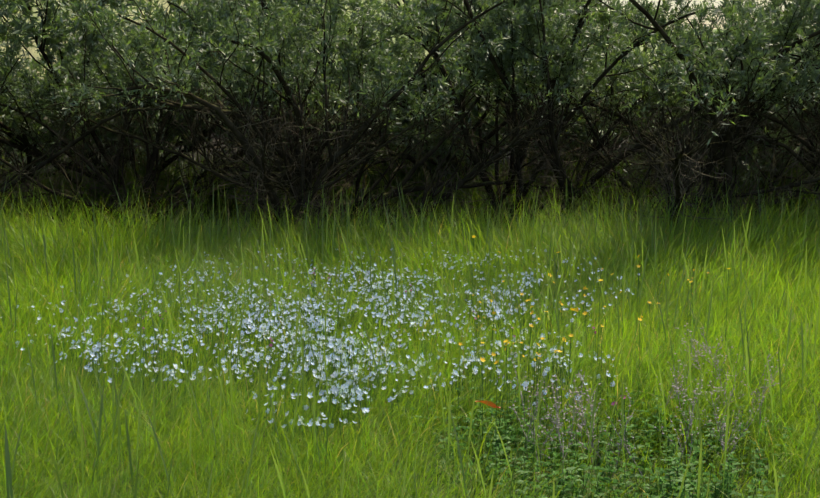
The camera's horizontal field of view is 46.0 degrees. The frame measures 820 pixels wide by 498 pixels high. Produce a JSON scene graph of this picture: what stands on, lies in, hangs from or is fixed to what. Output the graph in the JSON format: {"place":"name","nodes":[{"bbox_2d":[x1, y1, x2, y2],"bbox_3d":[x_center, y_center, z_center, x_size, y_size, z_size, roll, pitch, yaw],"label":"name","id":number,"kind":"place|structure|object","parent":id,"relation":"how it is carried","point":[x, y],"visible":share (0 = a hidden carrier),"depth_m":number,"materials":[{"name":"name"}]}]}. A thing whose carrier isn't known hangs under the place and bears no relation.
{"place":"outdoors","nodes":[
{"label":"outdoors","id":0,"kind":"place"},
{"bbox_2d":[0,0,814,179],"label":"willow","id":1,"kind":"object","parent":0,"point":[156,13],"depth_m":16.88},
{"bbox_2d":[0,175,819,497],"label":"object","id":2,"kind":"structure","parent":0,"point":[298,321],"depth_m":5.28,"materials":[{"name":"green plant"}]},
{"bbox_2d":[0,0,819,497],"bbox_3d":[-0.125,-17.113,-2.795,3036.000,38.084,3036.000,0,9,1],"label":"ground","id":3,"kind":"structure","parent":0,"point":[34,52],"depth_m":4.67,"materials":[{"name":"green plant"}]},
{"bbox_2d":[0,242,639,490],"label":"blue wildflowers","id":4,"kind":"object","parent":3,"relation":"on","point":[277,322],"visible":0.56,"depth_m":5.71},
{"bbox_2d":[139,268,633,493],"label":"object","id":5,"kind":"object","parent":3,"relation":"on","point":[272,340],"visible":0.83,"depth_m":5.20,"materials":[{"name":"green plant"}]},
{"bbox_2d":[5,85,799,206],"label":"dead willow twigs","id":6,"kind":"object","parent":3,"relation":"on","point":[211,148],"visible":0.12,"depth_m":13.82,"materials":[{"name":"brown plant"}]},
{"bbox_2d":[0,0,819,206],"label":"willow","id":7,"kind":"object","parent":3,"relation":"on","point":[53,41],"depth_m":13.33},
{"bbox_2d":[0,0,819,244],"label":"willow","id":8,"kind":"object","parent":3,"relation":"on","point":[715,143],"depth_m":10.37,"materials":[{"name":"plant"}]},
{"bbox_2d":[0,231,819,425],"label":"grass","id":9,"kind":"structure","parent":3,"relation":"on","point":[34,291],"depth_m":6.29,"materials":[{"name":"green plant"}]},
{"bbox_2d":[0,161,819,297],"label":"grass","id":10,"kind":"structure","parent":3,"relation":"on","point":[159,238],"depth_m":9.05,"materials":[{"name":"green plant"}]},
{"bbox_2d":[0,27,819,246],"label":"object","id":11,"kind":"object","parent":3,"relation":"on","point":[529,175],"visible":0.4,"depth_m":10.93,"materials":[{"name":"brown plant"}]},
{"bbox_2d":[0,122,819,228],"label":"understory","id":12,"kind":"object","parent":3,"relation":"on","point":[231,206],"visible":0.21,"depth_m":12.94,"materials":[{"name":"green plant"}]},
{"bbox_2d":[260,0,597,184],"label":"tall tree","id":13,"kind":"object","parent":3,"relation":"on","point":[263,2],"depth_m":14.15,"materials":[{"name":"plant"}]},
{"bbox_2d":[475,401,500,408],"bbox_3d":[0.332,0.660,4.115,0.111,0.045,0.048,0,9,1],"label":"fallen leaf","id":14,"kind":"object","parent":3,"relation":"on","point":[491,404],"visible":1,"depth_m":4.11,"materials":[{"name":"orange plant"}]},
{"bbox_2d":[457,264,708,459],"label":"buttercups","id":15,"kind":"object","parent":3,"relation":"on","point":[538,318],"visible":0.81,"depth_m":4.80,"materials":[{"name":"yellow plant"}]},
{"bbox_2d":[470,235,729,392],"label":"orange wildflowers","id":16,"kind":"object","parent":3,"relation":"on","point":[474,236],"visible":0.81,"depth_m":5.58,"materials":[{"name":"green plant"}]},
{"bbox_2d":[410,366,792,497],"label":"ground cover plants","id":17,"kind":"object","parent":3,"relation":"on","point":[678,478],"visible":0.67,"depth_m":4.16,"materials":[{"name":"green plant"}]},
{"bbox_2d":[495,323,783,495],"bbox_3d":[1.187,0.694,4.450,1.593,0.557,0.898,-5,10,-28],"label":"dry mint","id":18,"kind":"object","parent":3,"relation":"on","point":[675,386],"visible":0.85,"depth_m":4.29,"materials":[{"name":"green plant"}]},
{"bbox_2d":[459,0,815,28],"label":"sky","id":19,"kind":"structure","parent":0,"point":[623,1],"materials":[{"name":"white"}]}
]}

